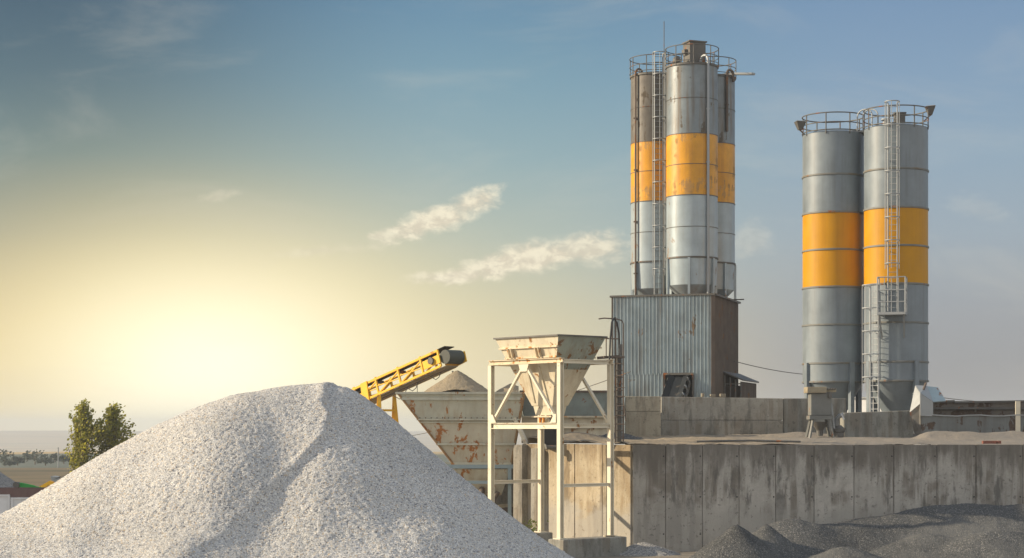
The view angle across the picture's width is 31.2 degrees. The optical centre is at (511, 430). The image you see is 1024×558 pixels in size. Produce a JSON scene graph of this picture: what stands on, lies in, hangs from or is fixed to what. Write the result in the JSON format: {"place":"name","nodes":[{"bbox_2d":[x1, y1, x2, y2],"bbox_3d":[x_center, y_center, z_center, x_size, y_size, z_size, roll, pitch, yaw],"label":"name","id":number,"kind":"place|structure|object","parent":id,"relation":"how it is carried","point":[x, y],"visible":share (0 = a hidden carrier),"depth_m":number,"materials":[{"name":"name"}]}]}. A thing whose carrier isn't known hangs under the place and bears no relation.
{"place":"outdoors","nodes":[
{"label":"outdoors","id":0,"kind":"place"},
{"bbox_2d":[0,431,924,557],"bbox_3d":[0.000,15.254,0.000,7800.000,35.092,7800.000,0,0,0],"label":"ground","id":1,"kind":"structure","parent":0,"point":[18,443],"depth_m":2096.61,"materials":[{"name":"grey gravel"}]},
{"bbox_2d":[0,449,19,465],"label":"bush","id":2,"kind":"object","parent":1,"relation":"on","point":[3,457],"visible":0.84,"depth_m":395.17,"materials":[{"name":"green plant"}]},
{"bbox_2d":[3,460,16,465],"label":"bush","id":3,"kind":"object","parent":1,"relation":"on","point":[10,462],"visible":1,"depth_m":379.60,"materials":[{"name":"green plant"}]},
{"bbox_2d":[0,472,29,508],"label":"gravel heap","id":4,"kind":"object","parent":1,"relation":"on","point":[5,481],"visible":0.09,"depth_m":103.11,"materials":[{"name":"grey gravel"}]},
{"bbox_2d":[12,456,24,465],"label":"bush","id":5,"kind":"object","parent":1,"relation":"on","point":[19,458],"visible":0.77,"depth_m":399.87,"materials":[{"name":"green plant"}]},
{"bbox_2d":[0,487,46,513],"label":"tipper trailer","id":6,"kind":"object","parent":1,"relation":"on","point":[6,493],"visible":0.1,"depth_m":90.00,"materials":[{"name":"white paint"}]},
{"bbox_2d":[13,482,37,486],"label":"green loader arm","id":7,"kind":"object","parent":1,"relation":"on","point":[17,484],"visible":0.16,"depth_m":94.90},
{"bbox_2d":[20,449,48,464],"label":"bush","id":8,"kind":"object","parent":1,"relation":"on","point":[33,457],"visible":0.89,"depth_m":409.79,"materials":[{"name":"green plant"}]},
{"bbox_2d":[37,457,53,465],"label":"bush","id":9,"kind":"object","parent":1,"relation":"on","point":[46,460],"visible":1,"depth_m":399.61,"materials":[{"name":"green plant"}]},
{"bbox_2d":[39,476,63,486],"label":"excavator","id":10,"kind":"object","parent":1,"relation":"on","point":[54,479],"visible":0.09,"depth_m":98.80,"materials":[{"name":"yellow paint"}]},
{"bbox_2d":[49,452,59,461],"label":"bush","id":11,"kind":"object","parent":1,"relation":"on","point":[54,456],"visible":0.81,"depth_m":439.63,"materials":[{"name":"green plant"}]},
{"bbox_2d":[56,454,70,463],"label":"bush","id":12,"kind":"object","parent":1,"relation":"on","point":[61,458],"visible":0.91,"depth_m":419.58,"materials":[{"name":"green plant"}]},
{"bbox_2d":[63,398,113,472],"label":"poplar tree","id":13,"kind":"object","parent":1,"relation":"on","point":[85,429],"visible":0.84,"depth_m":139.57,"materials":[{"name":"green plant"}]},
{"bbox_2d":[91,403,135,459],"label":"poplar tree","id":14,"kind":"object","parent":1,"relation":"on","point":[113,414],"visible":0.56,"depth_m":140.66,"materials":[{"name":"green plant"}]},
{"bbox_2d":[0,382,573,557],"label":"gravel heap","id":15,"kind":"object","parent":1,"relation":"on","point":[324,470],"visible":1,"depth_m":54.57,"materials":[{"name":"grey gravel"}]},
{"bbox_2d":[352,346,466,422],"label":"stacker conveyor","id":16,"kind":"object","parent":1,"relation":"on","point":[450,359],"visible":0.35,"depth_m":88.00,"materials":[{"name":"yellow metal"}]},
{"bbox_2d":[395,392,528,514],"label":"aggregate bin","id":17,"kind":"object","parent":1,"relation":"on","point":[454,425],"visible":0.88,"depth_m":84.96,"materials":[{"name":"beige metal"}]},
{"bbox_2d":[424,370,518,391],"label":"sand heap","id":18,"kind":"object","parent":17,"relation":"in","point":[457,381],"visible":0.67,"depth_m":85.48,"materials":[{"name":"beige sand"}]},
{"bbox_2d":[479,487,512,512],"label":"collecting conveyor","id":19,"kind":"object","parent":1,"relation":"on","point":[504,507],"visible":0.13,"depth_m":85.67,"materials":[{"name":"metal"}]},
{"bbox_2d":[486,468,512,516],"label":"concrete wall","id":20,"kind":"structure","parent":1,"relation":"on","point":[502,499],"depth_m":89.40,"materials":[{"name":"grey concrete"}]},
{"bbox_2d":[413,371,630,435],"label":"power cable","id":21,"kind":"object","parent":1,"relation":"on","point":[579,389],"visible":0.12,"depth_m":94.95,"materials":[{"name":"rubber"}]},
{"bbox_2d":[534,532,552,541],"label":"concrete footing","id":22,"kind":"object","parent":1,"relation":"on","point":[546,536],"visible":0.2,"depth_m":79.83,"materials":[{"name":"grey concrete"}]},
{"bbox_2d":[548,536,626,557],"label":"concrete footing","id":23,"kind":"object","parent":1,"relation":"on","point":[584,547],"visible":0.72,"depth_m":75.52,"materials":[{"name":"grey concrete"}]},
{"bbox_2d":[488,358,617,539],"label":"support frame","id":24,"kind":"object","parent":23,"relation":"on","point":[558,418],"visible":0.85,"depth_m":76.81,"materials":[{"name":"beige paint"}]},
{"bbox_2d":[493,334,607,422],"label":"hopper","id":25,"kind":"object","parent":24,"relation":"on","point":[583,347],"visible":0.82,"depth_m":76.75,"materials":[{"name":"beige paint"}]},
{"bbox_2d":[544,429,556,449],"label":"belt feeder","id":26,"kind":"object","parent":25,"relation":"hanging from","point":[550,439],"visible":0.49,"depth_m":82.20,"materials":[{"name":"rubber"}]},
{"bbox_2d":[617,542,680,555],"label":"gravel heap","id":27,"kind":"object","parent":1,"relation":"on","point":[643,549],"visible":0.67,"depth_m":76.64,"materials":[{"name":"grey gravel"}]},
{"bbox_2d":[513,444,1023,550],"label":"retaining wall","id":28,"kind":"structure","parent":1,"relation":"on","point":[684,497],"depth_m":79.01,"materials":[{"name":"concrete"}]},
{"bbox_2d":[689,503,1023,557],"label":"gravel heap","id":29,"kind":"object","parent":1,"relation":"on","point":[967,530],"visible":0.99,"depth_m":72.42,"materials":[{"name":"grey gravel"}]},
{"bbox_2d":[0,0,1023,430],"label":"sky","id":30,"kind":"structure","parent":0,"point":[202,202],"materials":[{"name":"blue"}]},
{"bbox_2d":[523,519,548,531],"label":"weed","id":31,"kind":"object","parent":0,"point":[531,526],"visible":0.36,"depth_m":80.62,"materials":[{"name":"green plant"}]},
{"bbox_2d":[529,431,1023,444],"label":"terrace ground","id":32,"kind":"structure","parent":0,"point":[969,437],"depth_m":84.20,"materials":[{"name":"grey concrete"}]},
{"bbox_2d":[520,390,614,442],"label":"aggregate bin","id":33,"kind":"object","parent":32,"relation":"on","point":[581,407],"visible":0.26,"depth_m":87.80,"materials":[{"name":"beige metal"}]},
{"bbox_2d":[597,317,625,442],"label":"access ladder","id":34,"kind":"object","parent":32,"relation":"on","point":[618,397],"visible":0.91,"depth_m":82.45,"materials":[{"name":"metal"}]},
{"bbox_2d":[609,317,619,358],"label":"hose","id":35,"kind":"object","parent":34,"relation":"hanging from","point":[613,319],"visible":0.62,"depth_m":81.44,"materials":[{"name":"black rubber"}]},
{"bbox_2d":[598,433,644,438],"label":"gravel heap","id":36,"kind":"object","parent":32,"relation":"on","point":[627,436],"visible":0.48,"depth_m":85.16,"materials":[{"name":"grey gravel"}]},
{"bbox_2d":[625,396,660,444],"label":"concrete wall","id":37,"kind":"structure","parent":32,"relation":"on","point":[643,415],"depth_m":88.58,"materials":[{"name":"grey concrete"}]},
{"bbox_2d":[660,374,691,411],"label":"belt conveyor","id":38,"kind":"object","parent":32,"relation":"on","point":[675,385],"visible":0.47,"depth_m":98.17,"materials":[{"name":"metal"}]},
{"bbox_2d":[610,293,743,432],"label":"corrugated building","id":39,"kind":"structure","parent":32,"relation":"on","point":[695,336],"depth_m":99.64,"materials":[{"name":"metal"}]},
{"bbox_2d":[629,51,680,294],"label":"tower silo","id":40,"kind":"object","parent":39,"relation":"on","point":[647,181],"visible":0.7,"depth_m":102.41,"materials":[{"name":"metal"}]},
{"bbox_2d":[663,62,664,293],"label":"pipe","id":41,"kind":"object","parent":40,"relation":"attached to","point":[663,186],"visible":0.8,"depth_m":101.59,"materials":[{"name":"metal"}]},
{"bbox_2d":[665,40,718,293],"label":"tower silo","id":42,"kind":"object","parent":39,"relation":"on","point":[691,258],"visible":0.97,"depth_m":99.79,"materials":[{"name":"yellow paint"}]},
{"bbox_2d":[709,56,735,298],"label":"tower silo","id":43,"kind":"object","parent":39,"relation":"on","point":[726,275],"visible":0.45,"depth_m":103.11,"materials":[{"name":"yellow paint"}]},
{"bbox_2d":[729,72,754,74],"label":"lamp arm","id":44,"kind":"object","parent":43,"relation":"attached to","point":[743,73],"visible":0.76,"depth_m":103.38},
{"bbox_2d":[734,361,799,373],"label":"power cable","id":45,"kind":"object","parent":39,"relation":"attached to","point":[766,368],"visible":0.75,"depth_m":106.00,"materials":[{"name":"rubber"}]},
{"bbox_2d":[661,397,782,444],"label":"concrete wall","id":46,"kind":"structure","parent":32,"relation":"on","point":[705,416],"depth_m":90.00,"materials":[{"name":"grey concrete"}]},
{"bbox_2d":[723,371,758,397],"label":"lean to shed","id":47,"kind":"object","parent":32,"relation":"on","point":[747,389],"visible":0.34,"depth_m":101.85,"materials":[{"name":"metal"}]},
{"bbox_2d":[697,440,800,442],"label":"pipe","id":48,"kind":"object","parent":32,"relation":"on","point":[791,441],"visible":1,"depth_m":79.68,"materials":[{"name":"metal"}]},
{"bbox_2d":[783,398,845,444],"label":"concrete wall","id":49,"kind":"structure","parent":32,"relation":"on","point":[795,412],"depth_m":90.30,"materials":[{"name":"grey concrete"}]},
{"bbox_2d":[804,387,835,437],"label":"dust filter","id":50,"kind":"object","parent":32,"relation":"on","point":[819,403],"visible":0.97,"depth_m":86.55,"materials":[{"name":"grey paint"}]},
{"bbox_2d":[802,111,863,412],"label":"cement silo","id":51,"kind":"object","parent":32,"relation":"on","point":[833,221],"visible":0.91,"depth_m":95.61,"materials":[{"name":"grey paint"}]},
{"bbox_2d":[794,120,805,134],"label":"floodlight","id":52,"kind":"object","parent":51,"relation":"attached to","point":[799,124],"visible":1,"depth_m":96.55,"materials":[{"name":"metal"}]},
{"bbox_2d":[830,407,844,436],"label":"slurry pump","id":53,"kind":"object","parent":32,"relation":"on","point":[838,430],"visible":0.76,"depth_m":87.29,"materials":[{"name":"metal"}]},
{"bbox_2d":[840,410,913,444],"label":"concrete block","id":54,"kind":"object","parent":32,"relation":"on","point":[890,424],"depth_m":88.00,"materials":[{"name":"grey concrete"}]},
{"bbox_2d":[846,397,931,415],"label":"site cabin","id":55,"kind":"object","parent":32,"relation":"on","point":[863,404],"visible":0.02,"depth_m":112.29,"materials":[{"name":"white metal"}]},
{"bbox_2d":[857,100,928,411],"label":"cement silo","id":56,"kind":"object","parent":32,"relation":"on","point":[895,285],"visible":0.93,"depth_m":93.58,"materials":[{"name":"grey paint"}]},
{"bbox_2d":[924,105,935,121],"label":"floodlight","id":57,"kind":"object","parent":56,"relation":"attached to","point":[931,108],"visible":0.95,"depth_m":94.53,"materials":[{"name":"metal"}]},
{"bbox_2d":[921,400,1023,433],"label":"steel trough","id":58,"kind":"object","parent":32,"relation":"on","point":[979,416],"visible":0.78,"depth_m":86.20,"materials":[{"name":"grey paint"}]},
{"bbox_2d":[910,383,945,434],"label":"chute","id":59,"kind":"object","parent":58,"relation":"attached to","point":[925,397],"visible":1,"depth_m":86.34,"materials":[{"name":"grey metal"}]}
]}

